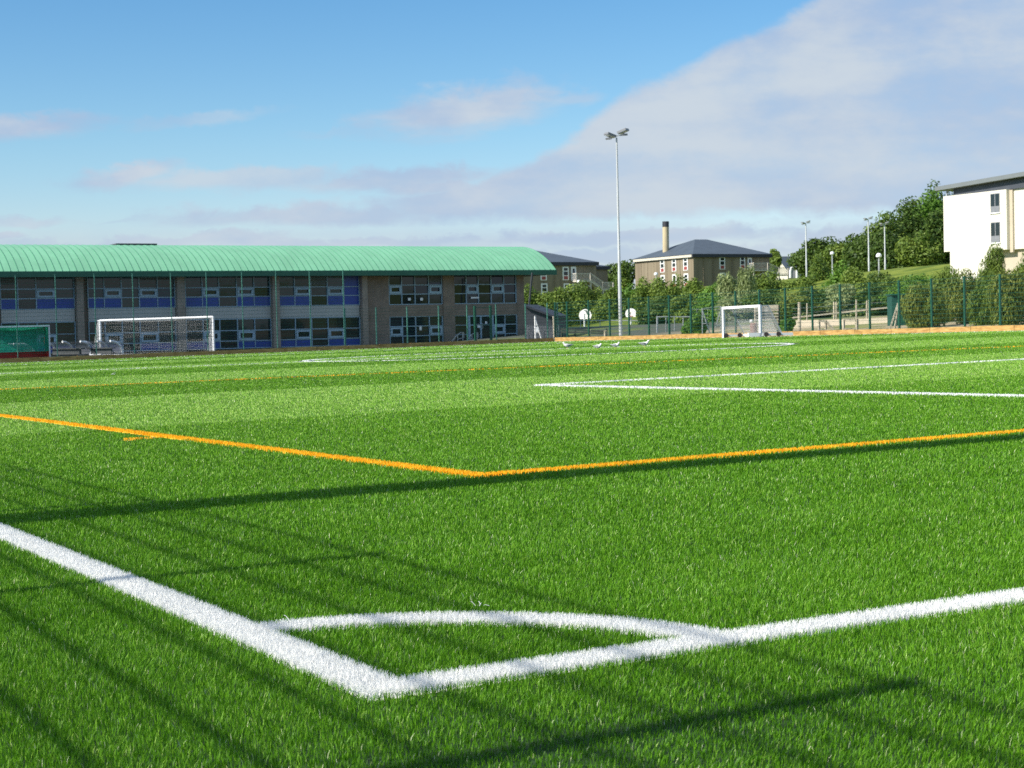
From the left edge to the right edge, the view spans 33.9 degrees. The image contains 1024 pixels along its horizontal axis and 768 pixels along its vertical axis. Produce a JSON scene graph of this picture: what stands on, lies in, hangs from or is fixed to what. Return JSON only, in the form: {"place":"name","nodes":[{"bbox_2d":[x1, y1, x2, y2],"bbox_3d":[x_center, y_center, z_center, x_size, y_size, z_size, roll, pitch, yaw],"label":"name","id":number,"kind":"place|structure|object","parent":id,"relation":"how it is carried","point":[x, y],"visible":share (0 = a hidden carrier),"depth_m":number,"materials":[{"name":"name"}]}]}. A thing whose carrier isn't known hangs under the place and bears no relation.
{"place":"outdoors","nodes":[
{"label":"outdoors","id":0,"kind":"place"},
{"bbox_2d":[0,330,1023,767],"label":"artificial turf ground","id":1,"kind":"structure","parent":0,"point":[588,727],"depth_m":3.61,"materials":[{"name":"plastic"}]},
{"bbox_2d":[0,325,50,358],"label":"hockey goal","id":2,"kind":"object","parent":1,"relation":"on","point":[6,332],"visible":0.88,"depth_m":100.99,"materials":[{"name":"teal metal"}]},
{"bbox_2d":[50,340,90,354],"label":"team shelter","id":3,"kind":"object","parent":1,"relation":"on","point":[79,349],"visible":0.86,"depth_m":103.55,"materials":[{"name":"grey"}]},
{"bbox_2d":[85,340,123,353],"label":"team shelter","id":4,"kind":"object","parent":1,"relation":"on","point":[104,348],"visible":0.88,"depth_m":102.71,"materials":[{"name":"grey"}]},
{"bbox_2d":[90,316,214,354],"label":"football goal","id":5,"kind":"object","parent":1,"relation":"on","point":[211,321],"visible":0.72,"depth_m":105.81,"materials":[{"name":"white metal"}]},
{"bbox_2d":[0,522,396,690],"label":"white touchline","id":6,"kind":"object","parent":1,"relation":"on","point":[301,654],"visible":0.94,"depth_m":4.51,"materials":[{"name":"paint"}]},
{"bbox_2d":[0,414,480,476],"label":"yellow touchline","id":7,"kind":"object","parent":1,"relation":"on","point":[329,456],"visible":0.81,"depth_m":11.67,"materials":[{"name":"paint"}]},
{"bbox_2d":[0,352,539,373],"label":"white halfway line","id":8,"kind":"object","parent":1,"relation":"on","point":[256,363],"visible":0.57,"depth_m":54.04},
{"bbox_2d":[260,609,725,641],"bbox_3d":[-0.059,0.614,4.295,1.236,0.039,0.317,-1,2,17],"label":"white corner arc","id":9,"kind":"object","parent":1,"relation":"on","point":[646,626],"visible":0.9,"depth_m":4.34,"materials":[{"name":"paint"}]},
{"bbox_2d":[280,601,743,693],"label":"stray fibres","id":10,"kind":"object","parent":1,"relation":"on","point":[358,689],"visible":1,"depth_m":3.49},
{"bbox_2d":[6,346,1023,389],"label":"yellow halfway line","id":11,"kind":"object","parent":1,"relation":"on","point":[471,369],"visible":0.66,"depth_m":33.91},
{"bbox_2d":[302,343,792,361],"bbox_3d":[1.202,-1.089,57.077,16.562,0.231,16.556,-1,2,0],"label":"white centre circle","id":12,"kind":"object","parent":1,"relation":"on","point":[560,348],"visible":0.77,"depth_m":53.65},
{"bbox_2d":[344,586,1023,701],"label":"white goal line","id":13,"kind":"object","parent":1,"relation":"on","point":[589,657],"visible":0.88,"depth_m":3.90,"materials":[{"name":"paint"}]},
{"bbox_2d":[466,429,1023,477],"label":"yellow goal line","id":14,"kind":"object","parent":1,"relation":"on","point":[634,462],"visible":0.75,"depth_m":9.55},
{"bbox_2d":[722,305,792,337],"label":"football goal","id":15,"kind":"object","parent":1,"relation":"on","point":[760,333],"visible":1,"depth_m":84.39,"materials":[{"name":"white metal"}]},
{"bbox_2d":[534,358,1023,385],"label":"white penalty area line","id":16,"kind":"object","parent":1,"relation":"on","point":[769,372],"visible":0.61,"depth_m":24.73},
{"bbox_2d":[539,384,1023,396],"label":"white penalty area side","id":17,"kind":"object","parent":1,"relation":"on","point":[878,392],"visible":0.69,"depth_m":18.03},
{"bbox_2d":[555,325,1023,340],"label":"timber edging","id":18,"kind":"object","parent":1,"relation":"on","point":[926,330],"visible":0.6,"depth_m":84.24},
{"bbox_2d":[0,0,1023,288],"label":"sky","id":19,"kind":"structure","parent":0,"point":[464,123],"materials":[{"name":"blue"}]},
{"bbox_2d":[59,262,1023,356],"bbox_3d":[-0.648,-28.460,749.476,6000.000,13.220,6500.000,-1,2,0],"label":"terrain","id":20,"kind":"structure","parent":0,"point":[896,273],"depth_m":135.27,"materials":[{"name":"plant"}]},
{"bbox_2d":[0,270,344,358],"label":"ball stop fence","id":21,"kind":"object","parent":20,"relation":"on","point":[178,305],"visible":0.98,"depth_m":96.21,"materials":[{"name":"green metal"}]},
{"bbox_2d":[0,338,553,362],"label":"timber edging","id":22,"kind":"object","parent":20,"relation":"on","point":[91,357],"visible":0.67,"depth_m":98.89,"materials":[{"name":"wood"}]},
{"bbox_2d":[0,243,556,356],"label":"school building","id":23,"kind":"structure","parent":20,"relation":"on","point":[388,279],"depth_m":130.00,"materials":[{"name":"green metal"}]},
{"bbox_2d":[0,277,74,309],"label":"window","id":24,"kind":"structure","parent":23,"relation":"in","point":[33,284],"depth_m":121.63,"materials":[{"name":"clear glass"}]},
{"bbox_2d":[1,321,75,352],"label":"window","id":25,"kind":"structure","parent":23,"relation":"in","point":[71,331],"depth_m":122.32,"materials":[{"name":"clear glass"}]},
{"bbox_2d":[87,277,175,308],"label":"window","id":26,"kind":"structure","parent":23,"relation":"in","point":[105,292],"depth_m":124.97,"materials":[{"name":"blue glass"}]},
{"bbox_2d":[88,320,176,351],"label":"window","id":27,"kind":"structure","parent":23,"relation":"in","point":[145,326],"depth_m":125.31,"materials":[{"name":"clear glass"}]},
{"bbox_2d":[185,277,270,307],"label":"window","id":28,"kind":"structure","parent":23,"relation":"in","point":[200,286],"depth_m":128.59,"materials":[{"name":"blue glass"}]},
{"bbox_2d":[186,318,271,349],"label":"window","id":29,"kind":"structure","parent":23,"relation":"in","point":[227,328],"depth_m":128.81,"materials":[{"name":"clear glass"}]},
{"bbox_2d":[279,276,359,305],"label":"window","id":30,"kind":"structure","parent":23,"relation":"in","point":[351,283],"depth_m":132.25,"materials":[{"name":"blue glass"}]},
{"bbox_2d":[280,316,360,346],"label":"window","id":31,"kind":"structure","parent":23,"relation":"in","point":[352,320],"depth_m":132.25,"materials":[{"name":"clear glass"}]},
{"bbox_2d":[388,276,442,304],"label":"window","id":32,"kind":"structure","parent":23,"relation":"in","point":[401,288],"depth_m":136.19,"materials":[{"name":"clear glass"}]},
{"bbox_2d":[390,316,443,343],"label":"window","id":33,"kind":"structure","parent":23,"relation":"in","point":[428,322],"depth_m":136.25,"materials":[{"name":"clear glass"}]},
{"bbox_2d":[455,315,468,340],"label":"door","id":34,"kind":"structure","parent":23,"relation":"in","point":[460,322],"depth_m":138.26,"materials":[{"name":"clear glass"}]},
{"bbox_2d":[469,315,492,338],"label":"door","id":35,"kind":"structure","parent":23,"relation":"in","point":[486,334],"depth_m":139.08,"materials":[{"name":"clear glass"}]},
{"bbox_2d":[454,275,516,303],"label":"window","id":36,"kind":"structure","parent":23,"relation":"in","point":[490,289],"depth_m":139.28,"materials":[{"name":"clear glass"}]},
{"bbox_2d":[493,314,516,336],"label":"window","id":37,"kind":"structure","parent":23,"relation":"in","point":[505,328],"depth_m":140.17,"materials":[{"name":"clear glass"}]},
{"bbox_2d":[344,303,558,345],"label":"fence","id":38,"kind":"object","parent":20,"relation":"on","point":[464,315],"visible":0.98,"depth_m":104.79,"materials":[{"name":"green metal"}]},
{"bbox_2d":[473,306,492,340],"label":"pitch gate","id":39,"kind":"structure","parent":20,"relation":"on","point":[489,324],"depth_m":105.72,"materials":[{"name":"green metal"}]},
{"bbox_2d":[524,283,556,310],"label":"bush","id":40,"kind":"object","parent":20,"relation":"on","point":[541,299],"visible":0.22,"depth_m":204.23,"materials":[{"name":"green plant"}]},
{"bbox_2d":[523,304,566,337],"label":"shed","id":41,"kind":"structure","parent":20,"relation":"on","point":[542,313],"depth_m":123.93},
{"bbox_2d":[545,286,574,326],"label":"bush","id":42,"kind":"object","parent":20,"relation":"on","point":[560,296],"visible":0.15,"depth_m":210.96,"materials":[{"name":"green plant"}]},
{"bbox_2d":[524,251,613,293],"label":"house","id":43,"kind":"structure","parent":20,"relation":"on","point":[573,270],"depth_m":267.73,"materials":[{"name":"white paint"}]},
{"bbox_2d":[564,282,593,325],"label":"bush","id":44,"kind":"object","parent":20,"relation":"on","point":[575,296],"visible":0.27,"depth_m":217.13,"materials":[{"name":"green plant"}]},
{"bbox_2d":[561,328,607,336],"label":"timber rail","id":45,"kind":"object","parent":20,"relation":"on","point":[593,332],"visible":0.56,"depth_m":118.91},
{"bbox_2d":[579,309,591,326],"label":"basketball hoop","id":46,"kind":"object","parent":20,"relation":"on","point":[583,313],"visible":0.83,"depth_m":164.83,"materials":[{"name":"white paint"}]},
{"bbox_2d":[575,280,602,319],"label":"bush","id":47,"kind":"object","parent":20,"relation":"on","point":[591,296],"visible":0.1,"depth_m":222.93,"materials":[{"name":"green plant"}]},
{"bbox_2d":[587,287,632,322],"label":"bush","id":48,"kind":"object","parent":20,"relation":"on","point":[601,309],"visible":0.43,"depth_m":215.07,"materials":[{"name":"green plant"}]},
{"bbox_2d":[604,128,628,334],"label":"floodlight","id":49,"kind":"object","parent":20,"relation":"on","point":[611,135],"visible":0.95,"depth_m":103.89,"materials":[{"name":"metal"}]},
{"bbox_2d":[605,259,634,289],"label":"tree","id":50,"kind":"object","parent":20,"relation":"on","point":[612,272],"visible":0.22,"depth_m":308.33,"materials":[{"name":"green plant"}]},
{"bbox_2d":[614,261,631,290],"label":"tree","id":51,"kind":"object","parent":20,"relation":"on","point":[626,278],"visible":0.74,"depth_m":299.19,"materials":[{"name":"green plant"}]},
{"bbox_2d":[621,283,645,308],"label":"bush","id":52,"kind":"object","parent":20,"relation":"on","point":[629,292],"visible":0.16,"depth_m":223.07,"materials":[{"name":"green plant"}]},
{"bbox_2d":[630,276,665,310],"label":"bush","id":53,"kind":"object","parent":20,"relation":"on","point":[639,299],"visible":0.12,"depth_m":220.97,"materials":[{"name":"green plant"}]},
{"bbox_2d":[635,298,672,324],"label":"shrub","id":54,"kind":"object","parent":20,"relation":"on","point":[662,306],"visible":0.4,"depth_m":149.13,"materials":[{"name":"green plant"}]},
{"bbox_2d":[649,273,688,302],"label":"bush","id":55,"kind":"object","parent":20,"relation":"on","point":[673,289],"visible":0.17,"depth_m":217.24,"materials":[{"name":"green plant"}]},
{"bbox_2d":[663,296,697,322],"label":"shrub","id":56,"kind":"object","parent":20,"relation":"on","point":[682,308],"visible":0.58,"depth_m":145.33,"materials":[{"name":"green plant"}]},
{"bbox_2d":[679,277,704,300],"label":"bush","id":57,"kind":"object","parent":20,"relation":"on","point":[693,287],"visible":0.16,"depth_m":213.37,"materials":[{"name":"green plant"}]},
{"bbox_2d":[682,313,708,333],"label":"shrub","id":58,"kind":"object","parent":20,"relation":"on","point":[697,328],"visible":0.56,"depth_m":107.64,"materials":[{"name":"green plant"}]},
{"bbox_2d":[693,281,717,303],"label":"bush","id":59,"kind":"object","parent":20,"relation":"on","point":[706,290],"visible":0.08,"depth_m":205.76,"materials":[{"name":"green plant"}]},
{"bbox_2d":[692,294,720,321],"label":"shrub","id":60,"kind":"object","parent":20,"relation":"on","point":[699,305],"visible":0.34,"depth_m":141.58,"materials":[{"name":"green plant"}]},
{"bbox_2d":[632,221,788,286],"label":"house","id":61,"kind":"structure","parent":20,"relation":"on","point":[706,261],"depth_m":279.84,"materials":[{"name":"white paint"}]},
{"bbox_2d":[714,271,737,297],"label":"bush","id":62,"kind":"object","parent":20,"relation":"on","point":[726,284],"visible":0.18,"depth_m":189.49,"materials":[{"name":"green plant"}]},
{"bbox_2d":[714,290,760,321],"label":"shrub","id":63,"kind":"object","parent":20,"relation":"on","point":[729,302],"visible":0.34,"depth_m":137.12,"materials":[{"name":"green plant"}]},
{"bbox_2d":[736,265,756,297],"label":"bush","id":64,"kind":"object","parent":20,"relation":"on","point":[746,284],"visible":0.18,"depth_m":185.35,"materials":[{"name":"green plant"}]},
{"bbox_2d":[740,287,783,318],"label":"shrub","id":65,"kind":"object","parent":20,"relation":"on","point":[754,299],"visible":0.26,"depth_m":134.33,"materials":[{"name":"green plant"}]},
{"bbox_2d":[753,272,777,295],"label":"bush","id":66,"kind":"object","parent":20,"relation":"on","point":[763,284],"visible":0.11,"depth_m":189.34,"materials":[{"name":"green plant"}]},
{"bbox_2d":[754,305,779,329],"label":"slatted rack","id":67,"kind":"object","parent":20,"relation":"on","point":[777,307],"visible":0.4,"depth_m":91.89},
{"bbox_2d":[770,248,781,277],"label":"tree","id":68,"kind":"object","parent":20,"relation":"on","point":[776,259],"visible":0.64,"depth_m":298.81,"materials":[{"name":"green plant"}]},
{"bbox_2d":[765,266,789,291],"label":"bush","id":69,"kind":"object","parent":20,"relation":"on","point":[781,287],"visible":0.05,"depth_m":193.18,"materials":[{"name":"green plant"}]},
{"bbox_2d":[777,317,795,331],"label":"shrub","id":70,"kind":"object","parent":20,"relation":"on","point":[790,320],"visible":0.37,"depth_m":91.73,"materials":[{"name":"green plant"}]},
{"bbox_2d":[554,274,1023,336],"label":"fence","id":71,"kind":"object","parent":20,"relation":"on","point":[685,330],"visible":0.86,"depth_m":86.82,"materials":[{"name":"green metal"}]},
{"bbox_2d":[842,318,858,329],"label":"timber hurdle","id":72,"kind":"object","parent":71,"relation":"attached to","point":[856,324],"visible":0.89,"depth_m":84.42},
{"bbox_2d":[777,256,800,279],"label":"house","id":73,"kind":"structure","parent":20,"relation":"on","point":[793,273],"depth_m":335.58,"materials":[{"name":"white paint"}]},
{"bbox_2d":[772,292,820,318],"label":"shrub","id":74,"kind":"object","parent":20,"relation":"on","point":[805,299],"visible":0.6,"depth_m":127.29,"materials":[{"name":"green plant"}]},
{"bbox_2d":[786,272,815,291],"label":"bush","id":75,"kind":"object","parent":20,"relation":"on","point":[804,282],"visible":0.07,"depth_m":189.66,"materials":[{"name":"green plant"}]},
{"bbox_2d":[801,220,809,276],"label":"floodlight","id":76,"kind":"object","parent":20,"relation":"on","point":[803,223],"visible":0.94,"depth_m":237.46,"materials":[{"name":"metal"}]},
{"bbox_2d":[786,236,842,276],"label":"tree","id":77,"kind":"object","parent":20,"relation":"on","point":[798,258],"visible":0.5,"depth_m":283.28,"materials":[{"name":"green plant"}]},
{"bbox_2d":[798,284,831,317],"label":"shrub","id":78,"kind":"object","parent":20,"relation":"on","point":[822,300],"visible":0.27,"depth_m":129.36,"materials":[{"name":"green plant"}]},
{"bbox_2d":[807,254,829,281],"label":"bush","id":79,"kind":"object","parent":20,"relation":"on","point":[820,273],"visible":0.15,"depth_m":194.90,"materials":[{"name":"green plant"}]},
{"bbox_2d":[813,242,847,273],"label":"tree","id":80,"kind":"object","parent":20,"relation":"on","point":[836,250],"visible":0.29,"depth_m":277.84,"materials":[{"name":"green plant"}]},
{"bbox_2d":[821,260,849,286],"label":"bush","id":81,"kind":"object","parent":20,"relation":"on","point":[835,277],"visible":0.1,"depth_m":182.95,"materials":[{"name":"green plant"}]},
{"bbox_2d":[792,301,885,319],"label":"wooden fence","id":82,"kind":"object","parent":20,"relation":"on","point":[856,311],"visible":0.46,"depth_m":111.89,"materials":[{"name":"wood"}]},
{"bbox_2d":[794,318,886,327],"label":"wall","id":83,"kind":"structure","parent":20,"relation":"on","point":[873,321],"depth_m":103.33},
{"bbox_2d":[823,283,862,316],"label":"shrub","id":84,"kind":"object","parent":20,"relation":"on","point":[845,303],"visible":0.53,"depth_m":125.27,"materials":[{"name":"green plant"}]},
{"bbox_2d":[839,266,867,290],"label":"bush","id":85,"kind":"object","parent":20,"relation":"on","point":[857,280],"visible":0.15,"depth_m":167.27,"materials":[{"name":"green plant"}]},
{"bbox_2d":[840,233,867,266],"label":"tree","id":86,"kind":"object","parent":20,"relation":"on","point":[849,238],"visible":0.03,"depth_m":274.80,"materials":[{"name":"green plant"}]},
{"bbox_2d":[842,229,899,272],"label":"tree","id":87,"kind":"object","parent":20,"relation":"on","point":[856,256],"visible":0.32,"depth_m":266.60,"materials":[{"name":"green plant"}]},
{"bbox_2d":[852,282,894,316],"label":"shrub","id":88,"kind":"object","parent":20,"relation":"on","point":[864,299],"visible":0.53,"depth_m":121.64,"materials":[{"name":"green plant"}]},
{"bbox_2d":[865,271,903,290],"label":"shrub","id":89,"kind":"object","parent":20,"relation":"on","point":[873,278],"visible":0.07,"depth_m":139.62,"materials":[{"name":"green plant"}]},
{"bbox_2d":[861,211,908,241],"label":"tree","id":90,"kind":"object","parent":20,"relation":"on","point":[899,231],"visible":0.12,"depth_m":276.13,"materials":[{"name":"green plant"}]},
{"bbox_2d":[866,235,909,270],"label":"tree","id":91,"kind":"object","parent":20,"relation":"on","point":[892,262],"visible":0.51,"depth_m":261.08,"materials":[{"name":"green plant"}]},
{"bbox_2d":[877,276,909,291],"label":"shrub","id":92,"kind":"object","parent":20,"relation":"on","point":[890,281],"visible":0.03,"depth_m":123.58,"materials":[{"name":"green plant"}]},
{"bbox_2d":[886,294,909,325],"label":"green cabin","id":93,"kind":"object","parent":20,"relation":"on","point":[890,306],"visible":0.36,"depth_m":95.96,"materials":[{"name":"metal"}]},
{"bbox_2d":[882,196,927,237],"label":"tree","id":94,"kind":"object","parent":20,"relation":"on","point":[913,227],"visible":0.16,"depth_m":283.30,"materials":[{"name":"green plant"}]},
{"bbox_2d":[878,273,937,306],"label":"shrub","id":95,"kind":"object","parent":20,"relation":"on","point":[918,277],"visible":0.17,"depth_m":117.53,"materials":[{"name":"green plant"}]},
{"bbox_2d":[893,230,946,266],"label":"tree","id":96,"kind":"object","parent":20,"relation":"on","point":[920,249],"visible":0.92,"depth_m":257.97,"materials":[{"name":"green plant"}]},
{"bbox_2d":[900,189,942,230],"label":"tree","id":97,"kind":"object","parent":20,"relation":"on","point":[934,204],"visible":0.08,"depth_m":288.11,"materials":[{"name":"green plant"}]},
{"bbox_2d":[897,281,949,327],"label":"bush","id":98,"kind":"object","parent":20,"relation":"on","point":[919,306],"visible":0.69,"depth_m":89.61,"materials":[{"name":"green plant"}]},
{"bbox_2d":[914,207,949,263],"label":"tree","id":99,"kind":"object","parent":20,"relation":"on","point":[934,225],"visible":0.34,"depth_m":260.14,"materials":[{"name":"green plant"}]},
{"bbox_2d":[924,179,952,206],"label":"tree","id":100,"kind":"object","parent":20,"relation":"on","point":[936,185],"visible":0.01,"depth_m":294.98,"materials":[{"name":"green plant"}]},
{"bbox_2d":[922,265,958,321],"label":"bush","id":101,"kind":"object","parent":20,"relation":"on","point":[943,275],"visible":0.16,"depth_m":95.56,"materials":[{"name":"green plant"}]},
{"bbox_2d":[942,267,982,323],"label":"bush","id":102,"kind":"object","parent":20,"relation":"on","point":[955,299],"visible":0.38,"depth_m":91.65,"materials":[{"name":"green plant"}]},
{"bbox_2d":[935,172,1023,279],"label":"white building","id":103,"kind":"structure","parent":20,"relation":"on","point":[981,216],"depth_m":145.44,"materials":[{"name":"paint"}]},
{"bbox_2d":[989,193,999,213],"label":"window","id":104,"kind":"structure","parent":103,"relation":"in","point":[994,198],"depth_m":144.05,"materials":[{"name":"clear glass"}]},
{"bbox_2d":[990,222,1000,243],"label":"window","id":105,"kind":"structure","parent":103,"relation":"in","point":[995,226],"depth_m":144.12,"materials":[{"name":"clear glass"}]},
{"bbox_2d":[966,268,998,325],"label":"bush","id":106,"kind":"object","parent":20,"relation":"on","point":[981,300],"visible":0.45,"depth_m":87.75,"materials":[{"name":"green plant"}]},
{"bbox_2d":[977,242,1005,281],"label":"bush","id":107,"kind":"object","parent":20,"relation":"on","point":[991,261],"visible":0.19,"depth_m":107.79,"materials":[{"name":"green plant"}]},
{"bbox_2d":[985,266,1023,325],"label":"bush","id":108,"kind":"object","parent":20,"relation":"on","point":[1006,314],"visible":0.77,"depth_m":83.48,"materials":[{"name":"green plant"}]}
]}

